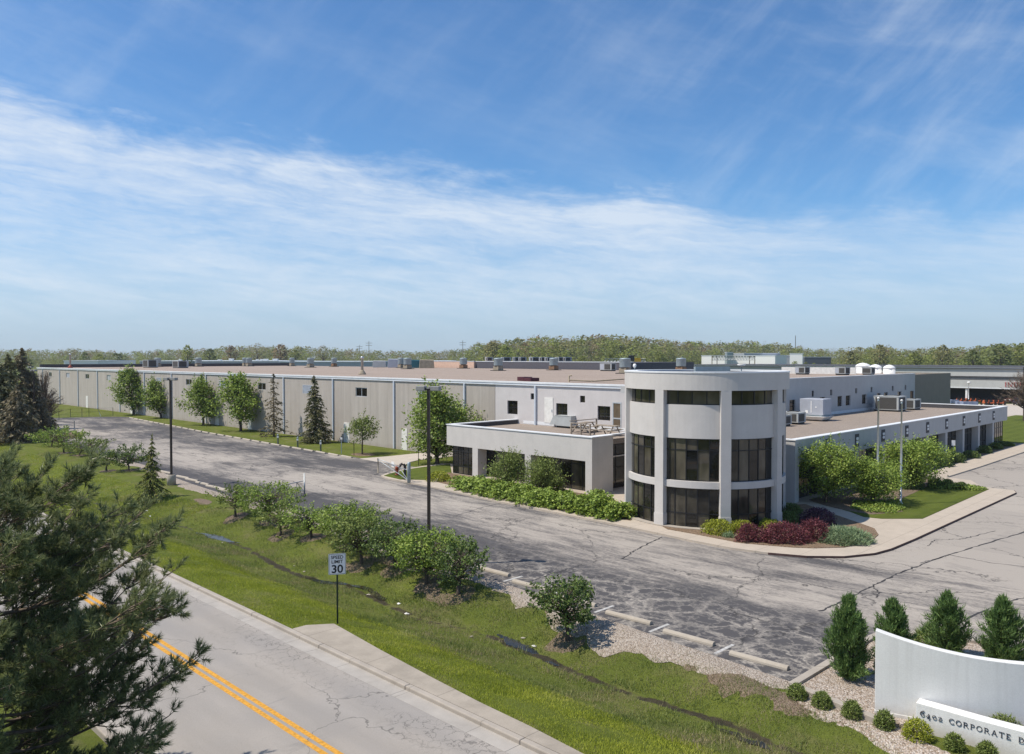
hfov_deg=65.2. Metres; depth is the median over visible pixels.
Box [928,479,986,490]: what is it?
ground cover
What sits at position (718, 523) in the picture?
shrub
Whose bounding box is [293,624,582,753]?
concrete apron
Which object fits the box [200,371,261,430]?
maple tree
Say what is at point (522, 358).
rooftop unit
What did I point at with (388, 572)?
mulch ring
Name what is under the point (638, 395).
tower window
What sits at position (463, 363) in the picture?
roof ventilator
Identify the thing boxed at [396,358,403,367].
roof ventilator
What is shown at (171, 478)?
lamp post
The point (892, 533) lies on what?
sidewalk
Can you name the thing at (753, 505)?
tower window
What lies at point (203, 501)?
bare soil
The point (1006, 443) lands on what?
shrub
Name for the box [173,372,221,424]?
maple tree
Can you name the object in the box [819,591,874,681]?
juniper tree
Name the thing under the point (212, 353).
distant tree
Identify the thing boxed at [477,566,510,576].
wheel stop
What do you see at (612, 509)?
shrub
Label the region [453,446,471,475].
storefront window
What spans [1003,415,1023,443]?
lawn
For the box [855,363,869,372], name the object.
white tank
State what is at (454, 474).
mulch bed
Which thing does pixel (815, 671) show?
planter kerb
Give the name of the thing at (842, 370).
rooftop unit
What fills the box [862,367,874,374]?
rooftop unit
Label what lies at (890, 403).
rooftop unit
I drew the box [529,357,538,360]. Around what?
rooftop unit
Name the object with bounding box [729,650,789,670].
wheel stop
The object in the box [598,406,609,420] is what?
window
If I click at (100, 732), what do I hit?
road kerb
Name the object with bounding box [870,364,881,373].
white tank
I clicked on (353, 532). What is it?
crabapple tree
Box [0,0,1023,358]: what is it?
sky
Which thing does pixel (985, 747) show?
box shrub
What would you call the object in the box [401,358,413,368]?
roof ventilator
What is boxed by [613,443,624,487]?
storefront window
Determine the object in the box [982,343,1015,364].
distant tree
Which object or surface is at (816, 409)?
air handler
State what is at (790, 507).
shrub
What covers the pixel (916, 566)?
tar seam
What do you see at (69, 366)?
chimney pipe
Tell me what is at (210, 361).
hall
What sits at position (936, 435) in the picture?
storefront window
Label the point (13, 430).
spruce tree
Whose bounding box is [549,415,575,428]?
rooftop unit
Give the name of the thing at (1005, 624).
juniper tree
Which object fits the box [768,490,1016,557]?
painted kerb
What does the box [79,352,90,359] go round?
distant tree
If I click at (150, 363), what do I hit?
rooftop unit
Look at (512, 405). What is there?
window
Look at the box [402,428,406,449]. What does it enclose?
side door
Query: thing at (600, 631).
gravel strip
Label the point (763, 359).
white hall
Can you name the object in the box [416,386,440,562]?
lamp post
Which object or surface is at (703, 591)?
parking lot
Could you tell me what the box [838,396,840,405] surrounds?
window
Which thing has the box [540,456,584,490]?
storefront window
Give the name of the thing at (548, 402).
roof door
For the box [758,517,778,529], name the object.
shrub
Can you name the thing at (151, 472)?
spruce tree
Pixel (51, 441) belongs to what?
crabapple tree
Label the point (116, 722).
gutter
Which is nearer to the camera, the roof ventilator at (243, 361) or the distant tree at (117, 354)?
the roof ventilator at (243, 361)
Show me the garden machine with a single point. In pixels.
(985, 402)
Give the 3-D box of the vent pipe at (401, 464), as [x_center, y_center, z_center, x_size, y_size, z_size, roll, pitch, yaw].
[-8.459,7.247,61.961,0.684,1.250,0.332,-1,1,-20]
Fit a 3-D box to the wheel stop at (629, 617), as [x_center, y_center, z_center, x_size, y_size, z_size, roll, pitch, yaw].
[4.232,8.729,29.075,1.920,0.130,0.217,1,2,41]
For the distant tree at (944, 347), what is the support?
on the ground at (90, 737)
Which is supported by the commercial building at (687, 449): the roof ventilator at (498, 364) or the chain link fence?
the roof ventilator at (498, 364)
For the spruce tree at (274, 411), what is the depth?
96.04 m
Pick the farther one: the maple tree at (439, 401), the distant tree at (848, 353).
the distant tree at (848, 353)
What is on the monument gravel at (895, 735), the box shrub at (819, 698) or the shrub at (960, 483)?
the box shrub at (819, 698)
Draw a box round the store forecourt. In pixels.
[978,404,1022,414]
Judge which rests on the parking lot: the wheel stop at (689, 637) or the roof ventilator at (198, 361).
the wheel stop at (689, 637)
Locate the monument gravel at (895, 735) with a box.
[793,696,950,753]
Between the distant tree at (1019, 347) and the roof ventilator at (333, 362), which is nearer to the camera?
the roof ventilator at (333, 362)
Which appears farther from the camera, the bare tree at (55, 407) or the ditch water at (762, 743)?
the bare tree at (55, 407)
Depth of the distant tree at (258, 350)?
559.74 m
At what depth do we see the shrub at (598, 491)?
50.88 m
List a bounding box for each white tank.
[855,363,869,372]
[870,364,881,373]
[883,365,895,373]
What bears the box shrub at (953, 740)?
on the ground at (90, 737)
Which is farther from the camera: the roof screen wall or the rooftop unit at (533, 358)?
the rooftop unit at (533, 358)
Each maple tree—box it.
[104,362,143,414]
[134,371,166,417]
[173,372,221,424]
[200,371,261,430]
[343,408,381,453]
[398,375,476,463]
[438,394,487,427]
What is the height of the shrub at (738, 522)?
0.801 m
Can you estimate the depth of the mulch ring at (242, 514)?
48.40 m
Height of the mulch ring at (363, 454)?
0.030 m
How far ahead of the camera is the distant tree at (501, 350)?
419.19 m
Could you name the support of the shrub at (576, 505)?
on the mulch bed at (454, 474)
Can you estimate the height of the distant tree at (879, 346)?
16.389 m
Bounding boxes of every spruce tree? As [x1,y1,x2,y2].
[0,353,40,431]
[0,364,35,443]
[0,384,43,444]
[10,348,55,432]
[23,373,57,432]
[42,412,59,430]
[132,433,171,506]
[258,374,293,438]
[298,376,333,443]
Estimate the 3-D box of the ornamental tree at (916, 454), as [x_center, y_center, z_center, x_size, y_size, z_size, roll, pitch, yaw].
[29.128,5.974,57.374,7.064,4.306,5.974,0,1,0]
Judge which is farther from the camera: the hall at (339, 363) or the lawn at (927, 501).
the hall at (339, 363)
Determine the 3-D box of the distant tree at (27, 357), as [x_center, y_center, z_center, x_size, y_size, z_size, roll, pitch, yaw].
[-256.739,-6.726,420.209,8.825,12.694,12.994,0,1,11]
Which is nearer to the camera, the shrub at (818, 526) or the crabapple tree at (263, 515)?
the shrub at (818, 526)
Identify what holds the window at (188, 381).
in the commercial building at (687, 449)
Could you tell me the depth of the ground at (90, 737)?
29.27 m
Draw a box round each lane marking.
[62,583,327,753]
[85,593,342,753]
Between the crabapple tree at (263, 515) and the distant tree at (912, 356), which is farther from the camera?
the distant tree at (912, 356)
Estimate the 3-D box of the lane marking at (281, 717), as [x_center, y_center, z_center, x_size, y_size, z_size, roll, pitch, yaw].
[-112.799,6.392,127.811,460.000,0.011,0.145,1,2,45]
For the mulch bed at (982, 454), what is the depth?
78.05 m
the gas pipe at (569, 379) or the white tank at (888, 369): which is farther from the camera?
the white tank at (888, 369)
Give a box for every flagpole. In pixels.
[875,397,879,497]
[899,399,902,503]
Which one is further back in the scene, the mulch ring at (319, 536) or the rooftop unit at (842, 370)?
the rooftop unit at (842, 370)
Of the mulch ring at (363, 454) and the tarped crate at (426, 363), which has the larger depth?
the tarped crate at (426, 363)
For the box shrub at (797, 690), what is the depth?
22.25 m
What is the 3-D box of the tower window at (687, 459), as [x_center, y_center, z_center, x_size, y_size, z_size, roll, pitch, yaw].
[9.954,4.550,44.157,3.151,2.350,0.347,1,2,22]
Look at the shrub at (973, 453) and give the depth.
74.57 m
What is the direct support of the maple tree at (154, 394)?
on the ground at (90, 737)
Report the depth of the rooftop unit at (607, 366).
130.69 m
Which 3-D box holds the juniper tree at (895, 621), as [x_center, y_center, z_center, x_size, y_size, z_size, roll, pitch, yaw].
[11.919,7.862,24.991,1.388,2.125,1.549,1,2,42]
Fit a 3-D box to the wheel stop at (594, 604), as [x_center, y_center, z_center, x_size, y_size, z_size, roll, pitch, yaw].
[2.501,8.679,31.134,1.920,0.130,0.217,1,2,43]
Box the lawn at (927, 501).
[845,479,988,518]
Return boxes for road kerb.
[12,648,121,748]
[40,513,558,753]
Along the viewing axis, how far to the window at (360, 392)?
87.86 m
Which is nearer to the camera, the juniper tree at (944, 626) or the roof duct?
the juniper tree at (944, 626)
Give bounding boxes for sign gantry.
[604,355,645,361]
[712,355,755,363]
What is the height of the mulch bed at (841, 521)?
0.100 m
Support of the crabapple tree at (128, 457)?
on the ground at (90, 737)
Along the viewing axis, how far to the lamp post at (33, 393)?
99.22 m
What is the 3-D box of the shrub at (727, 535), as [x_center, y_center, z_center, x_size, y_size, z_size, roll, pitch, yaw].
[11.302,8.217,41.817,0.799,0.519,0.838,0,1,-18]
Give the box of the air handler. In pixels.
[800,398,833,420]
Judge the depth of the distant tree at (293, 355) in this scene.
498.78 m
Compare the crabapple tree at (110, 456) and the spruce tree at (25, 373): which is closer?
the crabapple tree at (110, 456)
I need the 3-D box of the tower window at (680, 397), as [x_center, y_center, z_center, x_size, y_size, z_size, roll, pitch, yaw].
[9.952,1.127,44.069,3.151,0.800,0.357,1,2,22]
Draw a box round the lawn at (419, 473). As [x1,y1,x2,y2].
[384,464,451,479]
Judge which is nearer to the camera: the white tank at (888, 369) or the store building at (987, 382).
the white tank at (888, 369)
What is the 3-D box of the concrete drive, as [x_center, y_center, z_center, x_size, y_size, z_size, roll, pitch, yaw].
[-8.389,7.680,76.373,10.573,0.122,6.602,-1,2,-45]
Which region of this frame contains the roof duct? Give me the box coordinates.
[694,367,729,371]
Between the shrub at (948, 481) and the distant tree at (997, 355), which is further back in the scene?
the distant tree at (997, 355)
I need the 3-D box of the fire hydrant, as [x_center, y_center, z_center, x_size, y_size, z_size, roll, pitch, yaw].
[-9.178,7.426,63.858,0.400,0.800,0.368,-1,1,-20]
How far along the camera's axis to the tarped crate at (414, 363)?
169.25 m
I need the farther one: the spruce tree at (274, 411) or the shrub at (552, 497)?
the spruce tree at (274, 411)
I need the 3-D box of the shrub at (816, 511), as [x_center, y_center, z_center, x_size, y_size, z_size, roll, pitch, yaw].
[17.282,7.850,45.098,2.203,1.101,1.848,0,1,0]
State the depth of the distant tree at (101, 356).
419.35 m
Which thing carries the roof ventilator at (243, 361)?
on the commercial building at (687, 449)
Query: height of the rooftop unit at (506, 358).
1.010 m
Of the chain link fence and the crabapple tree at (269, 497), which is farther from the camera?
the chain link fence
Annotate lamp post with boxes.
[30,370,36,429]
[163,378,177,485]
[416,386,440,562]
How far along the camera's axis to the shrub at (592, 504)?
47.65 m
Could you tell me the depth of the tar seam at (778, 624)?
28.36 m
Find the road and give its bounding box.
[0,514,507,753]
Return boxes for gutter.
[0,616,159,753]
[37,517,537,753]
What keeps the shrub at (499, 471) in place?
on the mulch bed at (454, 474)
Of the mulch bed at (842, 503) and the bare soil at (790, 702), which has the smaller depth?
the bare soil at (790, 702)
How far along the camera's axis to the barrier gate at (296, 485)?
55.17 m
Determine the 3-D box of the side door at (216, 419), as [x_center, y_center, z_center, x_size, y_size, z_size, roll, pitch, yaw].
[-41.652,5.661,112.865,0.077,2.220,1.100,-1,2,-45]
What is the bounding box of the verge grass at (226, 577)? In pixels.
[0,445,722,753]
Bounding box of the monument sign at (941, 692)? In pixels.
[874,628,1023,753]
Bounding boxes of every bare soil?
[193,499,211,504]
[346,563,354,569]
[372,555,397,565]
[424,588,458,605]
[680,664,811,716]
[708,678,762,693]
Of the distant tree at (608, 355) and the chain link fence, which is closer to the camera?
the chain link fence
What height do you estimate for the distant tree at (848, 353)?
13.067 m
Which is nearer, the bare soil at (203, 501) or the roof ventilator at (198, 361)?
the bare soil at (203, 501)
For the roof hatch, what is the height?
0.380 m
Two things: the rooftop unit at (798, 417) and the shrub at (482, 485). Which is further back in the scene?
the rooftop unit at (798, 417)
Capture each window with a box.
[186,379,191,384]
[258,383,265,389]
[356,387,366,396]
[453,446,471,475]
[487,450,524,480]
[508,400,517,413]
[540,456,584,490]
[557,403,566,414]
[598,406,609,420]
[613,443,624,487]
[631,433,654,476]
[631,479,654,521]
[632,388,654,402]
[666,437,718,481]
[666,486,718,527]
[667,390,719,404]
[731,437,771,481]
[731,487,770,526]
[732,390,771,404]
[782,436,782,474]
[790,400,793,410]
[799,460,816,497]
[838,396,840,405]
[859,447,873,476]
[929,434,937,460]
[947,431,955,454]
[964,427,971,450]
[980,424,985,446]
[994,421,1002,442]
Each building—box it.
[36,363,1007,529]
[434,361,475,367]
[475,361,693,369]
[694,364,1023,399]
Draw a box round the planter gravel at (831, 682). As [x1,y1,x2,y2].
[802,639,1020,730]
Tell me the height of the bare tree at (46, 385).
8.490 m
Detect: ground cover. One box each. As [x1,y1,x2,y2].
[850,499,905,512]
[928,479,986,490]
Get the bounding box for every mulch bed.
[438,473,630,520]
[662,504,877,547]
[809,478,927,514]
[925,443,1019,471]
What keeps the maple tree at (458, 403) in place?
on the ground at (90, 737)
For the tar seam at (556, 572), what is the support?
on the parking lot
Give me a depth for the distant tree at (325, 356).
559.83 m
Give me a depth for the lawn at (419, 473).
65.24 m
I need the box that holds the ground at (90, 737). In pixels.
[0,359,1012,753]
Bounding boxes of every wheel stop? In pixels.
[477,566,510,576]
[512,579,544,589]
[563,596,597,606]
[605,610,652,624]
[663,628,715,646]
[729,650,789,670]
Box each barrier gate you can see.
[278,473,304,500]
[377,458,410,483]
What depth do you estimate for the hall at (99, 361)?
402.24 m
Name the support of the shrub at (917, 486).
on the mulch bed at (842, 503)
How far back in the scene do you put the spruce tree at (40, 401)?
100.38 m
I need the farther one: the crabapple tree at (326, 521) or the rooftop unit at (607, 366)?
the rooftop unit at (607, 366)
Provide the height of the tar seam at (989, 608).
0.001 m
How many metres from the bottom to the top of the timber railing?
1.010 m
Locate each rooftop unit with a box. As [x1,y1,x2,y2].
[143,360,157,367]
[172,361,188,367]
[485,357,492,360]
[501,357,510,360]
[518,357,526,360]
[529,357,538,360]
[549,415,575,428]
[563,357,571,361]
[600,363,615,370]
[786,411,805,424]
[786,414,791,425]
[795,366,809,374]
[835,367,849,374]
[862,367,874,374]
[874,395,906,411]
[906,398,920,409]
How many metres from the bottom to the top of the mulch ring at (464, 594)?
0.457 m
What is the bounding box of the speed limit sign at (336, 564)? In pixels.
[328,553,345,623]
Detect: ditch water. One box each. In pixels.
[197,532,237,542]
[298,576,386,600]
[497,634,558,665]
[713,725,769,749]
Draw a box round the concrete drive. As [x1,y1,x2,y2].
[359,453,451,464]
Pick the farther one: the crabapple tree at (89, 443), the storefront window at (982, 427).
the storefront window at (982, 427)
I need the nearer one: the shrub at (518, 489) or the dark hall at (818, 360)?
the shrub at (518, 489)
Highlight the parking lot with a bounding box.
[47,417,1023,680]
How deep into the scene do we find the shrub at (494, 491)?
53.80 m
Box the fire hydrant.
[394,465,399,474]
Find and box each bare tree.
[35,370,65,410]
[46,393,63,414]
[993,369,1023,420]
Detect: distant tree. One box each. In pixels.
[12,352,34,369]
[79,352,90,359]
[93,354,106,359]
[110,353,125,359]
[180,345,193,363]
[201,348,217,359]
[222,345,238,359]
[251,343,266,359]
[273,343,291,359]
[288,350,303,359]
[316,345,329,360]
[482,341,500,360]
[496,345,512,360]
[576,355,590,361]
[600,353,617,361]
[653,352,666,361]
[837,351,860,364]
[871,344,888,364]
[903,351,924,364]
[932,344,953,364]
[960,350,985,364]
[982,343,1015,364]
[1008,345,1023,365]
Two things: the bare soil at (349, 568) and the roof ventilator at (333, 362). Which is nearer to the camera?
the bare soil at (349, 568)
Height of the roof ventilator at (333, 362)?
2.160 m
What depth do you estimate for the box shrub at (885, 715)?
20.46 m
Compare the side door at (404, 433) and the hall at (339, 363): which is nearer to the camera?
the side door at (404, 433)
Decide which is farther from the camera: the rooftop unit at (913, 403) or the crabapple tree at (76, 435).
the rooftop unit at (913, 403)
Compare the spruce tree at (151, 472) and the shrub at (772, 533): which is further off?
the spruce tree at (151, 472)
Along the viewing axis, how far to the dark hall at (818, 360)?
619.87 m
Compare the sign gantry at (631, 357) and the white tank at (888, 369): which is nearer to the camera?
the white tank at (888, 369)
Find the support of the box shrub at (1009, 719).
on the planter gravel at (831, 682)
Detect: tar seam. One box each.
[532,564,581,580]
[621,537,661,558]
[734,612,819,637]
[817,531,1023,610]
[967,598,1022,619]
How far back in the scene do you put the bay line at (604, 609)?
30.21 m
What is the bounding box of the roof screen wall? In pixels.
[782,367,855,373]
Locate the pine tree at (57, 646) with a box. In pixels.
[0,440,212,753]
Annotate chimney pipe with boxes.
[68,354,72,367]
[358,356,365,374]
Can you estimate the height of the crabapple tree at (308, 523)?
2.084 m
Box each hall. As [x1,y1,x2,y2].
[63,360,135,363]
[140,360,306,363]
[279,361,387,366]
[701,355,786,363]
[733,353,779,354]
[789,353,803,363]
[803,357,830,363]
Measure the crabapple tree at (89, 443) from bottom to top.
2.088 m
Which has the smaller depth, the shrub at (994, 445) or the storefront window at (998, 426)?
the shrub at (994, 445)
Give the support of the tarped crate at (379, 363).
on the commercial building at (687, 449)
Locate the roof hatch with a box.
[517,377,538,380]
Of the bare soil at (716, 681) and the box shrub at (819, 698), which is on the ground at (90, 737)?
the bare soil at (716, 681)
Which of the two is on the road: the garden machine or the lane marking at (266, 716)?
the lane marking at (266, 716)
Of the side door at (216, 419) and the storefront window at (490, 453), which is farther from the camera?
the side door at (216, 419)
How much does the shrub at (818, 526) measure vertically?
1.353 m
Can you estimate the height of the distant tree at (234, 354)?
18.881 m
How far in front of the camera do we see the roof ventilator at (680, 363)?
123.13 m
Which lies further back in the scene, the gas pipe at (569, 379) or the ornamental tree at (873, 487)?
the gas pipe at (569, 379)
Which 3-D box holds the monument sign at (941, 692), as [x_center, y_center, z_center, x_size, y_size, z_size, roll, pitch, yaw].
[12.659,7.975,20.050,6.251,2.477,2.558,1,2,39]
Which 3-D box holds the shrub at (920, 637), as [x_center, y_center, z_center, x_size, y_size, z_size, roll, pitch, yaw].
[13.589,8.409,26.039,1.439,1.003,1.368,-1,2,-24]
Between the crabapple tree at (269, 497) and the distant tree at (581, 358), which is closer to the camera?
the crabapple tree at (269, 497)
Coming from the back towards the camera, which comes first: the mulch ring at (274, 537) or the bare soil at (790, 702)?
the mulch ring at (274, 537)
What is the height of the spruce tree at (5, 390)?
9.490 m
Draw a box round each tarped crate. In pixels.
[373,361,385,366]
[388,359,397,367]
[411,360,419,367]
[419,360,433,367]
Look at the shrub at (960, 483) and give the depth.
57.08 m
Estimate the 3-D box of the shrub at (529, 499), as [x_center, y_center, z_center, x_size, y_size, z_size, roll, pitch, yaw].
[2.121,7.704,51.394,3.641,1.096,3.422,-1,2,-44]
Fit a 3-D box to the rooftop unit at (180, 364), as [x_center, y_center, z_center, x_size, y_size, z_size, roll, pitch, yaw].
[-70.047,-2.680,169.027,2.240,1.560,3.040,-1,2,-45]
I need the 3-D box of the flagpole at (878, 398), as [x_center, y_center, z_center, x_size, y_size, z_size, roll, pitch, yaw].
[24.444,4.709,53.456,0.280,6.779,0.280,0,1,0]
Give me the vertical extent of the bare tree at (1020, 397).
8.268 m
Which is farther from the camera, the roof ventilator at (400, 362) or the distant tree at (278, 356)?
the distant tree at (278, 356)
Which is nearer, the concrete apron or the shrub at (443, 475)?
the concrete apron
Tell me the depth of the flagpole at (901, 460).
51.05 m
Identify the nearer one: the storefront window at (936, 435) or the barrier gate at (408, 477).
the barrier gate at (408, 477)
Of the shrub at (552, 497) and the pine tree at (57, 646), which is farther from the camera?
the shrub at (552, 497)
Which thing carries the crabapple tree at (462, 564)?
on the mulch ring at (464, 594)
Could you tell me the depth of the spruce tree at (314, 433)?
88.96 m
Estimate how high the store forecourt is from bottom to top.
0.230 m
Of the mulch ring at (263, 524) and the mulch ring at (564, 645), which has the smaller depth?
the mulch ring at (564, 645)
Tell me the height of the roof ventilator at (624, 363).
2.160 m
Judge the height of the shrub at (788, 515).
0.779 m
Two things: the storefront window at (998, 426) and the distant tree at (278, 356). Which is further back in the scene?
the distant tree at (278, 356)
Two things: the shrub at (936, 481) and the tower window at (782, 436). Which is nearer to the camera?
the tower window at (782, 436)
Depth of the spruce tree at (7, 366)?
96.66 m
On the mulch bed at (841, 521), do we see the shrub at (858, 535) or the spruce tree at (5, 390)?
the shrub at (858, 535)
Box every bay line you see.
[595,605,613,612]
[648,624,669,631]
[714,644,733,653]
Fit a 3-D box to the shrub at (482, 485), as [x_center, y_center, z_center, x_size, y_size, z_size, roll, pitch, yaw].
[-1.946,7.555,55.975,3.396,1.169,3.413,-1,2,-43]
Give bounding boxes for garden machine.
[980,399,991,404]
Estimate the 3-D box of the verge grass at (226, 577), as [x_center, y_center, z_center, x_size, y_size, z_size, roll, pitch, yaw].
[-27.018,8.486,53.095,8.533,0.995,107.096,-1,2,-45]
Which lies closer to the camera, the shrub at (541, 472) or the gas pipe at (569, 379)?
the shrub at (541, 472)
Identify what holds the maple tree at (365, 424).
on the mulch ring at (363, 454)
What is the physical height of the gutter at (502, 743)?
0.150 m
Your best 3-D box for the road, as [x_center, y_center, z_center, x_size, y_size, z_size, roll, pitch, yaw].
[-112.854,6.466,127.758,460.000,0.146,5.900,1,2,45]
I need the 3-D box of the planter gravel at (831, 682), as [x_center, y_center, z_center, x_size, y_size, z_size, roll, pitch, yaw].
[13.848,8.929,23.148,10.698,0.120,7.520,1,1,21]
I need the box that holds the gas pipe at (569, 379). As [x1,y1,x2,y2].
[568,375,623,381]
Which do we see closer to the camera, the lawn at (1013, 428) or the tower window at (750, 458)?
the tower window at (750, 458)
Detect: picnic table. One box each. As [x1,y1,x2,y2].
[569,421,597,432]
[591,424,623,434]
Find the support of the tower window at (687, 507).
in the commercial building at (687, 449)
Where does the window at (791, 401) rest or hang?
in the commercial building at (687, 449)
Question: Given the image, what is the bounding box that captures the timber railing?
[570,418,596,435]
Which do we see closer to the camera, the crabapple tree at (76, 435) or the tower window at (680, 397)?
the tower window at (680, 397)
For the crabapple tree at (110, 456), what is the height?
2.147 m
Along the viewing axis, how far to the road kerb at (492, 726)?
23.84 m
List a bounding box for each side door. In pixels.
[215,409,218,424]
[344,422,349,442]
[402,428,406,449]
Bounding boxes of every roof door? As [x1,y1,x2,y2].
[544,397,552,422]
[612,402,621,427]
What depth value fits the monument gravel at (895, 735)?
20.17 m
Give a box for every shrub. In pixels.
[425,470,450,481]
[445,475,485,492]
[467,476,503,496]
[481,446,534,483]
[483,479,518,499]
[496,483,538,502]
[512,486,564,507]
[517,450,574,489]
[533,489,576,512]
[540,473,565,491]
[555,491,597,516]
[578,490,618,518]
[590,488,607,496]
[595,499,637,521]
[700,518,736,535]
[721,530,736,537]
[731,519,753,531]
[733,522,762,542]
[753,519,814,544]
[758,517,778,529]
[782,510,801,523]
[783,502,802,514]
[785,681,808,701]
[794,516,832,541]
[799,507,836,526]
[809,690,834,709]
[817,523,877,546]
[839,699,863,720]
[871,708,895,730]
[894,469,924,489]
[900,715,934,743]
[912,623,931,644]
[927,477,943,486]
[936,455,955,466]
[941,731,966,752]
[942,478,953,486]
[949,452,966,462]
[955,481,966,488]
[961,449,980,458]
[974,740,999,753]
[975,445,992,453]
[987,442,1003,448]
[989,712,1022,725]
[998,441,1014,445]
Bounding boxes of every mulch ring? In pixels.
[223,512,247,523]
[259,519,276,525]
[268,529,293,541]
[300,533,325,542]
[349,556,376,572]
[351,453,374,455]
[380,562,406,577]
[413,575,441,592]
[446,585,475,604]
[544,631,585,652]
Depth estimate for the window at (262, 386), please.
103.66 m
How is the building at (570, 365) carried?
on the ground at (90, 737)
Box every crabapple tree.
[24,425,90,452]
[30,426,72,446]
[63,436,116,454]
[92,448,121,470]
[100,441,159,469]
[205,478,260,516]
[233,480,306,521]
[252,498,296,535]
[276,501,334,537]
[310,499,391,543]
[323,510,397,564]
[358,514,433,569]
[382,524,470,584]
[422,535,493,594]
[520,570,597,641]
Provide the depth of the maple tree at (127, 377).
132.20 m
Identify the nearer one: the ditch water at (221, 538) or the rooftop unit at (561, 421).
the ditch water at (221, 538)
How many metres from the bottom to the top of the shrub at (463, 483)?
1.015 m
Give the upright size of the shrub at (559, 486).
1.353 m
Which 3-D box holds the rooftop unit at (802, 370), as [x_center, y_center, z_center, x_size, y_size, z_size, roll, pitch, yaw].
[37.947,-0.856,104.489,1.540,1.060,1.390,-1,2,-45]
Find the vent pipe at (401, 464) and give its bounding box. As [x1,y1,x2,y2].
[398,463,406,478]
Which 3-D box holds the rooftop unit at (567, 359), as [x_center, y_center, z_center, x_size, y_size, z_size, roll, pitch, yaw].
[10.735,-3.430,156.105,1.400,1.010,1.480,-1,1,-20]
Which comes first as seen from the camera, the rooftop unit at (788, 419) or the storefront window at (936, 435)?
the rooftop unit at (788, 419)
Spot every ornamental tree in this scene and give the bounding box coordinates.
[797,432,868,501]
[839,454,918,501]
[863,431,958,486]
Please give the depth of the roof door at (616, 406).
62.99 m
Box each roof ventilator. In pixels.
[154,358,162,366]
[193,358,203,366]
[242,358,245,365]
[246,358,251,365]
[289,358,294,365]
[305,358,315,367]
[329,358,338,366]
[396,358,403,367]
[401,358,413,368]
[457,358,469,368]
[490,358,505,370]
[549,358,558,369]
[615,358,630,373]
[676,358,685,368]
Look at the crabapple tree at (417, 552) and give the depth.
33.96 m
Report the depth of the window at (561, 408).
67.27 m
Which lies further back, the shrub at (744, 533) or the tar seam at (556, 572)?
the shrub at (744, 533)
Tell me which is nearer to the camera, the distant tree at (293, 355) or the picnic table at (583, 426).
the picnic table at (583, 426)
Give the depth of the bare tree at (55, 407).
112.64 m
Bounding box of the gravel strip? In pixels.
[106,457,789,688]
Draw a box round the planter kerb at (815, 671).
[789,631,980,722]
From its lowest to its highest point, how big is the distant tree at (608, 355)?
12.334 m
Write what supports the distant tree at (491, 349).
on the ground at (90, 737)
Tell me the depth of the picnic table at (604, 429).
59.80 m
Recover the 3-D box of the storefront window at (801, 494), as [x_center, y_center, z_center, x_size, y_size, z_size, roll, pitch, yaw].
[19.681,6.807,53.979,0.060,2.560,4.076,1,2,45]
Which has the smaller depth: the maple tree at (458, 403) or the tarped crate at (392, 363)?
the maple tree at (458, 403)
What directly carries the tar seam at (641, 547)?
on the parking lot
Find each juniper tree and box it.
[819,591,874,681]
[871,595,919,651]
[918,587,975,653]
[973,592,1023,660]
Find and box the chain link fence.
[51,408,105,420]
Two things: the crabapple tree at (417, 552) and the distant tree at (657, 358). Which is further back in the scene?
the distant tree at (657, 358)
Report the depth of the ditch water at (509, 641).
28.44 m
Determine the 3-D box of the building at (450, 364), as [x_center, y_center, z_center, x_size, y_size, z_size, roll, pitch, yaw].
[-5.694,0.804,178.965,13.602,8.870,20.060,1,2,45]
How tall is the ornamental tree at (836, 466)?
4.668 m
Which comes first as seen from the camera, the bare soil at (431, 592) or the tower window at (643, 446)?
the bare soil at (431, 592)
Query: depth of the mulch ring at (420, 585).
34.37 m
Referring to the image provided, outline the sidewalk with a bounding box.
[381,415,1023,555]
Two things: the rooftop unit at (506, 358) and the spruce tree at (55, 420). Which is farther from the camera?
the rooftop unit at (506, 358)
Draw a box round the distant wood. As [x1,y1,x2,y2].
[0,333,1023,366]
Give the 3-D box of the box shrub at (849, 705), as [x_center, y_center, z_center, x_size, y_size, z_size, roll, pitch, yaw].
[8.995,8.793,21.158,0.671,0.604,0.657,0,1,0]
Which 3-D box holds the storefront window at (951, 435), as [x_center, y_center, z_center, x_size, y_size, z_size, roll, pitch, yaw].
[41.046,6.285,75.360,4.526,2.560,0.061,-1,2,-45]
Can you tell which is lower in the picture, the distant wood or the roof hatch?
the roof hatch
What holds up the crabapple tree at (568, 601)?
on the mulch ring at (564, 645)
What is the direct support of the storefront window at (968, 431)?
in the commercial building at (687, 449)
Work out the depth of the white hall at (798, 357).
599.66 m
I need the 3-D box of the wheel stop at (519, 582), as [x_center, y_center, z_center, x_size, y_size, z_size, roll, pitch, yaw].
[0.776,8.629,33.198,1.920,0.130,0.217,1,2,42]
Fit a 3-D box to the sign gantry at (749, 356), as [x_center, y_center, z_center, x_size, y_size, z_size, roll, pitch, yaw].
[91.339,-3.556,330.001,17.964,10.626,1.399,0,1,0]
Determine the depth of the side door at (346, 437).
89.86 m
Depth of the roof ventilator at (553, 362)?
139.24 m
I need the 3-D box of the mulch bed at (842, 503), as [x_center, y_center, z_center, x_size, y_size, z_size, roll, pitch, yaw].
[26.692,8.062,55.720,18.571,0.105,5.850,-1,2,-45]

